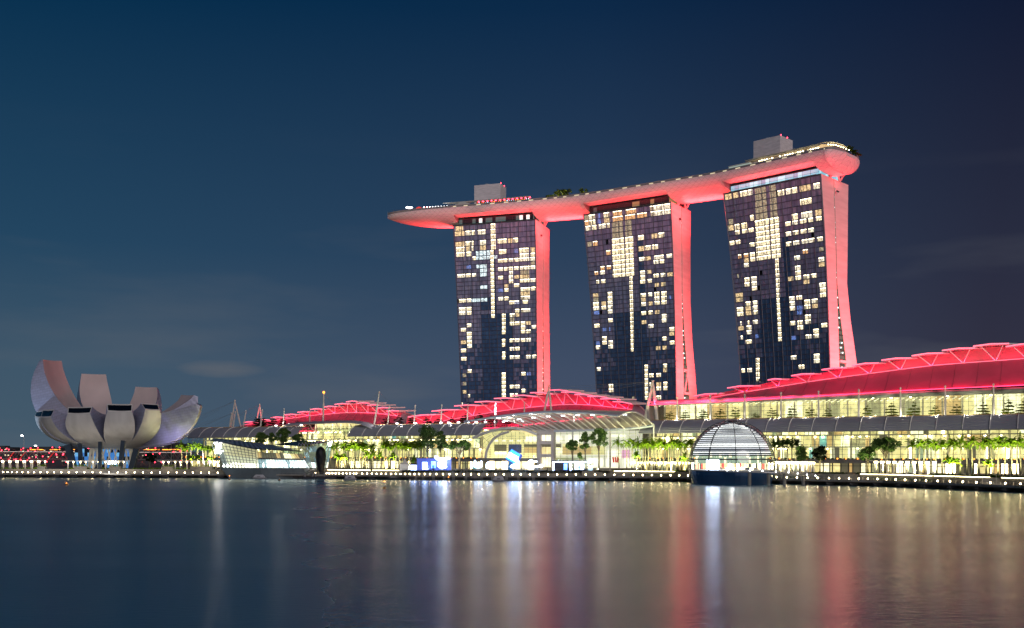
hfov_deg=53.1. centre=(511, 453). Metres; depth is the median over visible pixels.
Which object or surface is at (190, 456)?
palm tree
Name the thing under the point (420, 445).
palm tree
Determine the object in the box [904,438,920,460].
palm tree
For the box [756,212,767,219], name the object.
lit window
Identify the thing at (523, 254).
lit window
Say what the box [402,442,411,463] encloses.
palm tree
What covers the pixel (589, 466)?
event booth
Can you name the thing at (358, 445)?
palm tree
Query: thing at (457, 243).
lit window
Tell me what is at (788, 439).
palm tree
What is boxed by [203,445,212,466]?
palm tree
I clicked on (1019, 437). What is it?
palm tree
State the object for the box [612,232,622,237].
lit window
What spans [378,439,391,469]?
palm tree
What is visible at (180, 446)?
palm tree
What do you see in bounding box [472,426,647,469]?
entrance building
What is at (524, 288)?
lit window
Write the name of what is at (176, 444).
distant block
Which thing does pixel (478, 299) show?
lit window
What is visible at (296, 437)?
tree
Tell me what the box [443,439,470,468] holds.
tree
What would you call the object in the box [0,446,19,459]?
distant block
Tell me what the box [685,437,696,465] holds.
palm tree
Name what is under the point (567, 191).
deck tree
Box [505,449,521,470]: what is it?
tilted cube
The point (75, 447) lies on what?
distant block
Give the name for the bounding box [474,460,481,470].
light sculpture
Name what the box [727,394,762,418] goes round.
cable mast
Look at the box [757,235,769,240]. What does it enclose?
lit window
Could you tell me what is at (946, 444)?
palm tree
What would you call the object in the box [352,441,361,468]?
palm tree
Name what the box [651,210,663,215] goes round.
lit window
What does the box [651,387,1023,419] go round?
gallery
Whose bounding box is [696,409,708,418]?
terrace tree
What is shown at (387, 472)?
terrace light wall
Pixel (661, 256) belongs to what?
lit window
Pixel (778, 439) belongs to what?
palm tree
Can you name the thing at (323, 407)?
cable mast
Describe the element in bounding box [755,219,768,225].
lit window
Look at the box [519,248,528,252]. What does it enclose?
lit window
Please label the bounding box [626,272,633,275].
lit window
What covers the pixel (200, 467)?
stone planter
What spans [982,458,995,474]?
palm tree
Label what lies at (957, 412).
terrace tree
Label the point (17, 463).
pergola
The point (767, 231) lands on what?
lit window
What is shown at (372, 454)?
palm tree
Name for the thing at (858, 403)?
cable mast
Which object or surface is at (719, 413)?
terrace tree
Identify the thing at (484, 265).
lit window
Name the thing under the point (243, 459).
crystal pavilion
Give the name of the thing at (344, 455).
palm tree
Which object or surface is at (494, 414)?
cable mast
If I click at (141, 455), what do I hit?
distant block
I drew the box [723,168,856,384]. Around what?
hotel tower
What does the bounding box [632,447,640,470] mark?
palm tree
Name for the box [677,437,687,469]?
palm tree
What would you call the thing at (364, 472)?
promenade stair
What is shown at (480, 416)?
terrace tree
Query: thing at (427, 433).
tree
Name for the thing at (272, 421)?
terrace tree
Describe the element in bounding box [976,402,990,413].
terrace tree
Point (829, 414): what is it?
terrace tree
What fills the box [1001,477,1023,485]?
terrace light wall
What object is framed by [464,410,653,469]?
steel canopy
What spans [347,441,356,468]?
palm tree
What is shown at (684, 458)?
palm tree
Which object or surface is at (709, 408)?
cable mast
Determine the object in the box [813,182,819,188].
lit window
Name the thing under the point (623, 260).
lit window
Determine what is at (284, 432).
tree
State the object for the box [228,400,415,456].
red roof hall
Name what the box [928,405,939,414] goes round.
terrace tree
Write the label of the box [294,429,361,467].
shopping arcade
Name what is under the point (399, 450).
palm tree
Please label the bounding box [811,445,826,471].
tree
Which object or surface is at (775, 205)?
lit window
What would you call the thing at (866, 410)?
terrace tree
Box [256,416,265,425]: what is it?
terrace tree
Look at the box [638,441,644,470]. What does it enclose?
palm tree
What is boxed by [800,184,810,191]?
lit window
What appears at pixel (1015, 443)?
palm tree
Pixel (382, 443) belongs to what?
palm tree
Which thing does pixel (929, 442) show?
palm tree
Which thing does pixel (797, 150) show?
rooftop restaurant
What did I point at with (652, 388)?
cable mast
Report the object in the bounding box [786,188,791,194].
lit window
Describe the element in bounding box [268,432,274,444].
tree
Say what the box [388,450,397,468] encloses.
palm tree
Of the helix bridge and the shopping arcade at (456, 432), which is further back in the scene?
the helix bridge
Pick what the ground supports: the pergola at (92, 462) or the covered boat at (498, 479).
the pergola at (92, 462)
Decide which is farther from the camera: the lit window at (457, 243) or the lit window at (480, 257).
the lit window at (457, 243)
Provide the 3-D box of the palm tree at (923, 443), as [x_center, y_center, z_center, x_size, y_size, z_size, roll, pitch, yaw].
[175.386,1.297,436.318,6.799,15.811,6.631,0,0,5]
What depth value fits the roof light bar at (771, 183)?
649.32 m
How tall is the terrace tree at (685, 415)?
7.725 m
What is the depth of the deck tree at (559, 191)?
738.83 m
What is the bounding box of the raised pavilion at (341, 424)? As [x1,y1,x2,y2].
[284,420,373,438]
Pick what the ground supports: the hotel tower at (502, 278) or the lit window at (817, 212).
the hotel tower at (502, 278)
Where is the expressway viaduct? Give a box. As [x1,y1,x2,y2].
[0,449,218,463]
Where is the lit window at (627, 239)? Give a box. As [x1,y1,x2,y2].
[625,236,632,241]
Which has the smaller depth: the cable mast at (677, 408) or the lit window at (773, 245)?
the cable mast at (677, 408)
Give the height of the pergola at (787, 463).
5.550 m
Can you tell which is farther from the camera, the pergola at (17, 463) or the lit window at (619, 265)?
the lit window at (619, 265)
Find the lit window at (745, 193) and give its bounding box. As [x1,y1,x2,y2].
[740,190,747,196]
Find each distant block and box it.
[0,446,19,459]
[20,447,66,459]
[59,446,86,451]
[138,447,156,458]
[157,444,172,458]
[173,443,187,458]
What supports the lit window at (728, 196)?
in the hotel tower at (788, 243)
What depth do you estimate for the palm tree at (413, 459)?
554.43 m
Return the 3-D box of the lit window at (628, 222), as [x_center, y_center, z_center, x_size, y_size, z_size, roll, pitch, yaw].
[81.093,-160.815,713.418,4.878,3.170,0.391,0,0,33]
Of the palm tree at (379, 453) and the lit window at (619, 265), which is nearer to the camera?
the palm tree at (379, 453)
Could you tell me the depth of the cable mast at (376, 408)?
657.69 m
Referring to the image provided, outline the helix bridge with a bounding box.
[0,447,194,464]
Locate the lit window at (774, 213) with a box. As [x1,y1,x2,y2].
[770,211,777,216]
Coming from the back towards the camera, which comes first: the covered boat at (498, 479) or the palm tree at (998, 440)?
the covered boat at (498, 479)
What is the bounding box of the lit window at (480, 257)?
[476,256,485,259]
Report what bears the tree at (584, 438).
on the ground
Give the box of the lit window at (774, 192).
[769,191,775,197]
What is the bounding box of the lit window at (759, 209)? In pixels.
[755,206,766,212]
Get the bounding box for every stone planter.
[37,464,46,468]
[74,465,87,468]
[109,465,121,468]
[161,465,173,468]
[190,465,213,468]
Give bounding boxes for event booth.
[416,458,451,468]
[551,460,585,470]
[587,464,592,470]
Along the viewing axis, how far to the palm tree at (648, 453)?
532.37 m
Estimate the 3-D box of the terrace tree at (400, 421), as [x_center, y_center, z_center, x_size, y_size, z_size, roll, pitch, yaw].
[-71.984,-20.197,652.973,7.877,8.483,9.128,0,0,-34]
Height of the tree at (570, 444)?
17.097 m
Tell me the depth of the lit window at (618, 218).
717.41 m
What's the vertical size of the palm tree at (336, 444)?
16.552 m
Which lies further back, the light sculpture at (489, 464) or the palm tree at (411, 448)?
the palm tree at (411, 448)
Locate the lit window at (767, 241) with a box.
[756,240,769,245]
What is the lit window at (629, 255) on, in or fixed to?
in the hotel tower at (639, 265)
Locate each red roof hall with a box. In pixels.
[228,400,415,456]
[392,389,647,456]
[648,343,1023,457]
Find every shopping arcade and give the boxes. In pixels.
[184,426,311,466]
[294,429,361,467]
[346,423,489,468]
[638,413,1023,473]
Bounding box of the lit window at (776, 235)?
[771,233,779,238]
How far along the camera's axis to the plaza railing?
544.65 m
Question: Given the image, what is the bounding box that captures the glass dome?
[688,420,774,484]
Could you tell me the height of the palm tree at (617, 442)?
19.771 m
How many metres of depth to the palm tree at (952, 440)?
421.28 m
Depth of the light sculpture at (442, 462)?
547.49 m
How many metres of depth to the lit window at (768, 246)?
658.65 m
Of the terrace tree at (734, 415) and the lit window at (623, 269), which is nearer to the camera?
the terrace tree at (734, 415)
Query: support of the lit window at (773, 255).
in the hotel tower at (788, 243)
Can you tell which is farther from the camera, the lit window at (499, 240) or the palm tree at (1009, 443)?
the lit window at (499, 240)
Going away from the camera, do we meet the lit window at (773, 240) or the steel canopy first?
the steel canopy
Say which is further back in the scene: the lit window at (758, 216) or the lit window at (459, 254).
the lit window at (459, 254)
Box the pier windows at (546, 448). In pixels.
[542,435,550,466]
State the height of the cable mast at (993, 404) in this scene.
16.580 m
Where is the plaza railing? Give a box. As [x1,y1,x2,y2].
[402,468,609,472]
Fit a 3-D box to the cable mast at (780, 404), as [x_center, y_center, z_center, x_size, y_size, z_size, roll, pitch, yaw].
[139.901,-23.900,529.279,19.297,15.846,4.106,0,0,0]
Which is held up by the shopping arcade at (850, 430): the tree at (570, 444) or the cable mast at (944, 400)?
the cable mast at (944, 400)
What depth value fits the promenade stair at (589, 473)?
535.36 m
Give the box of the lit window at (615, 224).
[612,221,622,226]
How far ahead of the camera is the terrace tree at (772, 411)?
532.40 m
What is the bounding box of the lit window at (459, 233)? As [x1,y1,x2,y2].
[455,231,463,235]
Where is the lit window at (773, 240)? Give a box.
[771,238,779,243]
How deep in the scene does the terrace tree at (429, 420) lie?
642.13 m
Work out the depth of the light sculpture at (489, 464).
544.17 m
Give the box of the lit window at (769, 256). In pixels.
[757,255,770,260]
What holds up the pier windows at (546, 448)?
in the entrance building
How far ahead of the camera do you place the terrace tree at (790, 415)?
527.80 m
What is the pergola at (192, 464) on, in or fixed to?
on the ground
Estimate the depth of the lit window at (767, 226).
657.45 m
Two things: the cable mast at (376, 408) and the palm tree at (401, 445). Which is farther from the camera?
the cable mast at (376, 408)
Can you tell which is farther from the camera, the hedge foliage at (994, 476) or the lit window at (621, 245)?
the lit window at (621, 245)
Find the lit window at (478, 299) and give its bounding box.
[473,298,486,301]
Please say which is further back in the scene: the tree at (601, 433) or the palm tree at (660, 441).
the tree at (601, 433)
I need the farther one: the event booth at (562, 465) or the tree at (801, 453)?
the event booth at (562, 465)
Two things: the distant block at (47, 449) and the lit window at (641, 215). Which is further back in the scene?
the distant block at (47, 449)
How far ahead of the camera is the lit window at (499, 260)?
756.44 m
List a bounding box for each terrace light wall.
[327,469,369,474]
[372,470,398,474]
[614,470,674,476]
[859,473,931,481]
[934,475,989,483]
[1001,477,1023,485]
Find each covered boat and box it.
[252,475,265,478]
[343,475,356,479]
[492,476,504,481]
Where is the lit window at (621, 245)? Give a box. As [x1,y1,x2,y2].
[612,243,623,248]
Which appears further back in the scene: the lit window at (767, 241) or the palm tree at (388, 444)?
the lit window at (767, 241)
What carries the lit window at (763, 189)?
in the hotel tower at (788, 243)
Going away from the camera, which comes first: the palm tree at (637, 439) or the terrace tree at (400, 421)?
the palm tree at (637, 439)
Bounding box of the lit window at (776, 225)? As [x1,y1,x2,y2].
[770,223,778,228]
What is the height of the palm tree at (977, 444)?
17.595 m
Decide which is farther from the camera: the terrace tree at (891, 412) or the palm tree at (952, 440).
the terrace tree at (891, 412)
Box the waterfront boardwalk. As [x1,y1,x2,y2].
[0,471,1023,491]
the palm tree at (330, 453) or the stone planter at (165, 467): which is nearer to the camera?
the palm tree at (330, 453)
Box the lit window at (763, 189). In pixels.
[755,186,765,193]
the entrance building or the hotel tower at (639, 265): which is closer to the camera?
the entrance building
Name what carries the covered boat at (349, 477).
on the water
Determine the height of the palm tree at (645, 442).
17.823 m
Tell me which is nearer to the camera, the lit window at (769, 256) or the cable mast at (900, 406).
the cable mast at (900, 406)
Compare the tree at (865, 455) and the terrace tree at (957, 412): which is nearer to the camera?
the tree at (865, 455)
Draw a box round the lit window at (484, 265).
[476,264,486,267]
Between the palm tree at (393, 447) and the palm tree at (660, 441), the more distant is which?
the palm tree at (393, 447)
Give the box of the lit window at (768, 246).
[756,245,769,250]
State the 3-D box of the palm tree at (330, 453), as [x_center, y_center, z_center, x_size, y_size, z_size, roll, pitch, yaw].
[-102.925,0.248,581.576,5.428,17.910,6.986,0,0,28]
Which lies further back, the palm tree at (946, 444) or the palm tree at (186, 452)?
the palm tree at (186, 452)
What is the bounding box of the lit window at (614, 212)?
[613,210,621,215]
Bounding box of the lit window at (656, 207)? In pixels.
[650,204,663,210]
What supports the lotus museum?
on the ground
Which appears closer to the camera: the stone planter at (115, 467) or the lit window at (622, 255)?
the stone planter at (115, 467)
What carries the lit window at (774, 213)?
in the hotel tower at (788, 243)
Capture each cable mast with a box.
[199,400,240,426]
[213,404,261,425]
[310,391,351,420]
[330,391,408,427]
[416,404,466,423]
[477,402,510,427]
[534,380,662,420]
[544,385,569,418]
[661,396,690,419]
[702,395,717,419]
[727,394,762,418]
[763,392,797,417]
[803,390,829,417]
[840,389,878,416]
[884,387,901,415]
[929,385,952,415]
[973,383,1011,414]
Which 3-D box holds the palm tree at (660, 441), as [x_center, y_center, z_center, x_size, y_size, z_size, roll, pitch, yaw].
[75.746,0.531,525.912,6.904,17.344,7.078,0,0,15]
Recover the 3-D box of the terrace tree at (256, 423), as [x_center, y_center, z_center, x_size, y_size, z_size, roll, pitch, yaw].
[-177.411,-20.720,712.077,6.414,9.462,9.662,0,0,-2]
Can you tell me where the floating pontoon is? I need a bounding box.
[302,473,337,478]
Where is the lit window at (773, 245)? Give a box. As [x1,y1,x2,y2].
[771,243,779,247]
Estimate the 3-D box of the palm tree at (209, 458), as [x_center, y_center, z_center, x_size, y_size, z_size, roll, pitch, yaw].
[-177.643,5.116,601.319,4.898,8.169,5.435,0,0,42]
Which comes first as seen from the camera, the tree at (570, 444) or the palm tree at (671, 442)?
the palm tree at (671, 442)
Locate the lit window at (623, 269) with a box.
[613,268,624,272]
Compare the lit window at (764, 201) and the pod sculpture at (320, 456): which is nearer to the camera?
the pod sculpture at (320, 456)
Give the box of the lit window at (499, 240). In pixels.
[498,239,505,243]
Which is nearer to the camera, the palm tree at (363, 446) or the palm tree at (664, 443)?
the palm tree at (664, 443)
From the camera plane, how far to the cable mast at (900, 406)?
499.07 m
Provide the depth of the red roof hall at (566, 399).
636.70 m
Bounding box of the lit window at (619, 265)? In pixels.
[613,264,624,268]
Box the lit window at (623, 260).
[613,259,624,263]
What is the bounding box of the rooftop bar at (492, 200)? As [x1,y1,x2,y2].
[432,196,530,206]
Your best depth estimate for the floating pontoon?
561.50 m
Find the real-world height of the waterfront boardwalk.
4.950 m
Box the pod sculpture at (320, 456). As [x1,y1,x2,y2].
[315,447,325,476]
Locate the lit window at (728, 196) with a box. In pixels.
[725,194,731,199]
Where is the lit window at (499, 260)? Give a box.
[498,259,507,262]
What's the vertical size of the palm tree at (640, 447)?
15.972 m
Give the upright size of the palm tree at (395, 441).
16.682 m
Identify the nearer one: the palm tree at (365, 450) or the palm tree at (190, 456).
the palm tree at (365, 450)
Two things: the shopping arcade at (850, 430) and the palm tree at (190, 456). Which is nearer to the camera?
the shopping arcade at (850, 430)
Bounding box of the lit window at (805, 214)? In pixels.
[801,211,811,217]
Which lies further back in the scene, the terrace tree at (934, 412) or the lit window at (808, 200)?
the lit window at (808, 200)
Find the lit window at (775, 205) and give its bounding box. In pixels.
[770,204,776,210]
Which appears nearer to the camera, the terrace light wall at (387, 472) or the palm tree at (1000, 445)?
the palm tree at (1000, 445)
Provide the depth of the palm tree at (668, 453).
526.93 m
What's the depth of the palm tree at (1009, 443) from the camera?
395.65 m
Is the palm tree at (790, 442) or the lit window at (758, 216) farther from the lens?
the lit window at (758, 216)
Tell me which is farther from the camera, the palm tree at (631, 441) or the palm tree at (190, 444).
the palm tree at (190, 444)
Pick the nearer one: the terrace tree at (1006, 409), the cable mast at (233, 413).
the terrace tree at (1006, 409)
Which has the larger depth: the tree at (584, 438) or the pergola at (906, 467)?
the tree at (584, 438)
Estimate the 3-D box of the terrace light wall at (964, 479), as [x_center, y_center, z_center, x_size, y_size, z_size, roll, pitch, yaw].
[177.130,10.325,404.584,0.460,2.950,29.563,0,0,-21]
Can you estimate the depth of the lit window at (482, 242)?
760.33 m
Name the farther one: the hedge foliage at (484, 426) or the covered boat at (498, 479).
the hedge foliage at (484, 426)
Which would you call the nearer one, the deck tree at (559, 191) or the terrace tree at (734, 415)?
the terrace tree at (734, 415)
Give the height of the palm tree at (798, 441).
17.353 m
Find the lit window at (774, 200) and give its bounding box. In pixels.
[770,198,776,203]
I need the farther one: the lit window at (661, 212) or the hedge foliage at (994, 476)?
the lit window at (661, 212)
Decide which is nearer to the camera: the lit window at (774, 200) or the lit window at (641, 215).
the lit window at (774, 200)
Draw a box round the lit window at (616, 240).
[612,238,623,243]
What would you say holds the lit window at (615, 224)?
in the hotel tower at (639, 265)
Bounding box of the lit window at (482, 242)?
[480,240,485,244]
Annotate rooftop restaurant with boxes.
[745,142,846,162]
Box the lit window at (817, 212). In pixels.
[815,209,821,215]
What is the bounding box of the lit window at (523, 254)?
[520,253,528,256]
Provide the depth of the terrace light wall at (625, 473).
525.10 m
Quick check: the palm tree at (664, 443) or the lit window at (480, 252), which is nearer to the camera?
the palm tree at (664, 443)
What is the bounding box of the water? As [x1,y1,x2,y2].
[0,477,1023,627]
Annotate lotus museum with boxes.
[31,359,201,468]
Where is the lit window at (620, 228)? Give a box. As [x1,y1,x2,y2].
[612,227,622,232]
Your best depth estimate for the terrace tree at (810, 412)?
523.48 m
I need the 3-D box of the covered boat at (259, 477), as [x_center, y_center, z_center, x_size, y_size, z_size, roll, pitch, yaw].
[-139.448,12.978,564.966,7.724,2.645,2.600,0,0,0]
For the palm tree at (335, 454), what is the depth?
576.16 m
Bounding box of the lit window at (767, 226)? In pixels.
[756,225,768,230]
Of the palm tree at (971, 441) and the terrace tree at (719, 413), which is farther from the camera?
the terrace tree at (719, 413)
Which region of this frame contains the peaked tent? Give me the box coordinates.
[400,459,409,469]
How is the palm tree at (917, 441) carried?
on the ground
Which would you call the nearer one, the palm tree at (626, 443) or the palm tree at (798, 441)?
the palm tree at (798, 441)
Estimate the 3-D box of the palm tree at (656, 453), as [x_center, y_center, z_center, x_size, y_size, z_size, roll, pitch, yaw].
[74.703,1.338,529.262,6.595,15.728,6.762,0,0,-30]
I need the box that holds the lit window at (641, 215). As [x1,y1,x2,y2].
[637,212,646,217]
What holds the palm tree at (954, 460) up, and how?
on the ground
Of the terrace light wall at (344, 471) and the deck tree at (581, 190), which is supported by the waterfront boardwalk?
the terrace light wall at (344, 471)
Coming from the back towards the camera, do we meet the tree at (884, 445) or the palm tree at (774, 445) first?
the palm tree at (774, 445)
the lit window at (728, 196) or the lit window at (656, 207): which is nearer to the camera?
the lit window at (728, 196)
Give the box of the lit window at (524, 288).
[521,287,529,290]
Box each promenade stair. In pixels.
[360,468,372,474]
[582,469,604,475]
[982,475,1005,484]
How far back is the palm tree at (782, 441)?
491.70 m
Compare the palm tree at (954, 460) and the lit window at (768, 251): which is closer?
the palm tree at (954, 460)
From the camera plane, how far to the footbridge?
450.52 m
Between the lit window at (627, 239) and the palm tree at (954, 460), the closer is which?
the palm tree at (954, 460)
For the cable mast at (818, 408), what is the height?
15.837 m
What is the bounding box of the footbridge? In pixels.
[725,468,821,484]
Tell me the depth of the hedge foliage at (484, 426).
617.76 m
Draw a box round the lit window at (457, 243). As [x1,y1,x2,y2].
[455,242,463,246]
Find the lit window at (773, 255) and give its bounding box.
[772,253,780,257]
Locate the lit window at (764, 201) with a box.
[755,200,766,206]
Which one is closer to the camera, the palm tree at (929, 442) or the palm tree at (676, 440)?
the palm tree at (929, 442)
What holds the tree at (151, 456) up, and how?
on the ground
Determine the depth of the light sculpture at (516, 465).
539.69 m
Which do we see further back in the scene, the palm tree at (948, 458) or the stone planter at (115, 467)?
the stone planter at (115, 467)
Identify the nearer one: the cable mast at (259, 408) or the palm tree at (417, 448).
the palm tree at (417, 448)
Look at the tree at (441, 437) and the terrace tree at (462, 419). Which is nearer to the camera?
the tree at (441, 437)
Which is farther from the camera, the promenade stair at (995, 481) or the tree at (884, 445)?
the tree at (884, 445)
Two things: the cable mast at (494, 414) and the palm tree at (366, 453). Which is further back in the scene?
the cable mast at (494, 414)
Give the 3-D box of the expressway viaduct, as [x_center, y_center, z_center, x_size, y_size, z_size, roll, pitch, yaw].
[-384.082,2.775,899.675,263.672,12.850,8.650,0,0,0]
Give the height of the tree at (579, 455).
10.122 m
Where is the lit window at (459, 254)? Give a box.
[456,252,463,256]
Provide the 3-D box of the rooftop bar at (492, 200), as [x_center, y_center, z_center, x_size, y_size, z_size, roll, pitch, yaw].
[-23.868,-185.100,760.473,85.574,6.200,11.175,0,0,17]
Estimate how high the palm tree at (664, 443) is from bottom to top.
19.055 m
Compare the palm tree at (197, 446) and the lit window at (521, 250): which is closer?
the palm tree at (197, 446)
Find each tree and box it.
[143,452,156,467]
[175,441,184,467]
[182,445,191,466]
[185,442,194,466]
[187,454,195,466]
[192,442,202,465]
[198,441,206,460]
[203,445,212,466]
[205,455,213,466]
[253,417,259,426]
[255,432,268,451]
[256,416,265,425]
[268,417,276,425]
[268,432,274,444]
[274,428,290,452]
[292,434,304,459]
[325,438,335,468]
[331,441,342,458]
[333,451,339,468]
[339,436,350,467]
[340,450,347,460]
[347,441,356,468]
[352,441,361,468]
[354,444,364,467]
[359,441,368,468]
[360,443,371,467]
[362,448,369,468]
[367,448,377,469]
[368,443,376,467]
[376,450,383,469]
[378,436,388,469]
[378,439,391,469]
[383,437,393,468]
[388,442,396,468]
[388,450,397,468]
[390,440,400,468]
[393,415,403,423]
[393,436,403,468]
[398,439,405,461]
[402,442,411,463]
[407,440,417,463]
[408,439,419,463]
[410,455,417,462]
[415,424,440,457]
[415,442,425,457]
[422,417,431,423]
[437,431,446,457]
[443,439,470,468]
[459,413,466,422]
[474,413,484,422]
[556,188,568,195]
[561,189,571,195]
[565,439,577,460]
[577,452,582,469]
[578,188,587,193]
[579,432,589,460]
[588,428,608,470]
[611,435,624,469]
[622,440,630,469]
[626,438,636,470]
[632,436,644,470]
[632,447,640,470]
[635,440,647,470]
[638,437,650,470]
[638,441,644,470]
[643,442,653,470]
[649,437,657,470]
[651,441,661,470]
[654,438,664,470]
[656,436,667,470]
[663,434,678,470]
[663,441,671,470]
[664,411,673,418]
[670,438,681,469]
[672,436,681,469]
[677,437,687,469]
[679,452,688,471]
[680,410,689,418]
[682,440,692,469]
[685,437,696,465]
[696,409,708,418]
[713,409,726,418]
[729,407,739,417]
[767,408,778,417]
[770,435,786,471]
[771,439,778,468]
[776,437,788,460]
[782,435,793,460]
[784,438,796,472]
[787,406,797,416]
[789,437,801,460]
[795,445,808,472]
[805,407,816,417]
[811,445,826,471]
[822,408,831,415]
[857,446,875,471]
[862,406,872,415]
[870,436,902,473]
[885,403,898,415]
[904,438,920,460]
[906,402,920,414]
[911,438,926,474]
[915,438,930,474]
[924,440,938,473]
[927,439,942,473]
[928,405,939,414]
[933,441,947,473]
[941,432,959,474]
[943,453,952,467]
[946,438,959,474]
[948,458,961,473]
[949,404,962,414]
[951,435,968,474]
[961,435,973,474]
[964,436,980,474]
[971,434,987,474]
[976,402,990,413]
[977,434,990,474]
[982,438,996,474]
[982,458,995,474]
[990,436,1007,475]
[996,437,1008,475]
[1001,399,1014,413]
[1002,436,1018,475]
[1007,431,1023,476]
[1009,433,1023,476]
[1015,401,1023,413]
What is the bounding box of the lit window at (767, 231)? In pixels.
[755,230,768,235]
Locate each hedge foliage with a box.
[305,425,525,429]
[339,468,1023,477]
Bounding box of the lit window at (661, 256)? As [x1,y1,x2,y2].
[654,255,663,258]
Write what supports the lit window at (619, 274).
in the hotel tower at (639, 265)
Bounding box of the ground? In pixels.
[0,455,1023,490]
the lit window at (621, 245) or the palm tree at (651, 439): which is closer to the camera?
the palm tree at (651, 439)
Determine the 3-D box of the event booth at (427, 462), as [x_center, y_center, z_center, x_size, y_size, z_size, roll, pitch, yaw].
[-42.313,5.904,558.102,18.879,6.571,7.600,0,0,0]
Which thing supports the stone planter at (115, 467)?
on the ground
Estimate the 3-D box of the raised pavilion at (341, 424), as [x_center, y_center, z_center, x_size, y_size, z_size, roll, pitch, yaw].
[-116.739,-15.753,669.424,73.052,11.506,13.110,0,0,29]
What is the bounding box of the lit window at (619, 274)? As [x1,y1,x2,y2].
[614,273,624,276]
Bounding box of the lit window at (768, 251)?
[756,250,770,255]
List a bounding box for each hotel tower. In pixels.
[453,213,549,407]
[583,196,696,409]
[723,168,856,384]
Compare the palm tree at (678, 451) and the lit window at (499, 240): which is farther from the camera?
the lit window at (499, 240)
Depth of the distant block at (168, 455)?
1645.00 m
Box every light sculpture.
[434,456,449,470]
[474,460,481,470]
[486,461,492,470]
[510,459,518,470]
[524,460,536,470]
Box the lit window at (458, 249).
[456,247,463,251]
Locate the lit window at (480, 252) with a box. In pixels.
[476,251,485,255]
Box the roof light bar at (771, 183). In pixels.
[730,174,814,191]
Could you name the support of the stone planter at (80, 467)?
on the ground
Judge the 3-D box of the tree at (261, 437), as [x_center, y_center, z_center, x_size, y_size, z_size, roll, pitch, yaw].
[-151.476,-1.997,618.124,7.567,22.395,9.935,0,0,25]
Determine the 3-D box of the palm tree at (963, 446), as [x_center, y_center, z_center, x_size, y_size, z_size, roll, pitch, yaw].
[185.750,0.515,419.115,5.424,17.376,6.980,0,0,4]
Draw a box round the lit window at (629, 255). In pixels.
[626,253,633,257]
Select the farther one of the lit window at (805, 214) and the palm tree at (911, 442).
the lit window at (805, 214)
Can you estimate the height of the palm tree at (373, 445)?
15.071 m
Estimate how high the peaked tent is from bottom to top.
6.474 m
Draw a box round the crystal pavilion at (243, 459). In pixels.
[210,438,331,478]
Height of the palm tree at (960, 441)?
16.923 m
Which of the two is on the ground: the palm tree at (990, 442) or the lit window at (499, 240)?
the palm tree at (990, 442)
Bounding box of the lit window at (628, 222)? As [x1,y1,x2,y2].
[625,220,631,224]
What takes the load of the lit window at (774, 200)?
in the hotel tower at (788, 243)
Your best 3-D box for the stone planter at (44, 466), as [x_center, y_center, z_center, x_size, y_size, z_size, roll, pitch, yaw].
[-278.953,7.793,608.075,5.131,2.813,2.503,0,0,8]
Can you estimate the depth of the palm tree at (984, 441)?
409.34 m
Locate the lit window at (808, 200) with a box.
[800,198,811,204]
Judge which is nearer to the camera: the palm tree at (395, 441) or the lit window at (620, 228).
the palm tree at (395, 441)
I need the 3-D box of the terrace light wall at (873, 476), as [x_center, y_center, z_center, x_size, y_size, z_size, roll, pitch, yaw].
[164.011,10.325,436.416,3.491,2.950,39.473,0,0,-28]
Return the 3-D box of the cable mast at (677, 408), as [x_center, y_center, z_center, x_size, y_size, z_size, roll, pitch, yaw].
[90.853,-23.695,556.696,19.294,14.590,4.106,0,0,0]
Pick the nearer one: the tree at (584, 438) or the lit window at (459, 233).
the tree at (584, 438)
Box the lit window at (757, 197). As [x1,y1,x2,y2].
[755,193,765,200]
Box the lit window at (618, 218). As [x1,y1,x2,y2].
[613,216,622,221]
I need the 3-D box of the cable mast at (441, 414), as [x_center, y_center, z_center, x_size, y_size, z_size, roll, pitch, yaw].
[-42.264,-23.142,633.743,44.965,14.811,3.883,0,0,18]
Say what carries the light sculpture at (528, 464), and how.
on the ground
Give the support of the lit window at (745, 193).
in the hotel tower at (788, 243)
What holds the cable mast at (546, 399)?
on the entrance building
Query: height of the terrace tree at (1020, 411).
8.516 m
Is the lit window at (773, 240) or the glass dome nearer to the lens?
the glass dome
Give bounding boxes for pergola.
[0,460,45,468]
[67,461,123,468]
[163,461,215,468]
[631,462,688,470]
[772,461,814,472]
[869,460,936,474]
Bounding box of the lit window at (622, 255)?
[612,254,624,259]
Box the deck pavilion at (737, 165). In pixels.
[728,162,751,167]

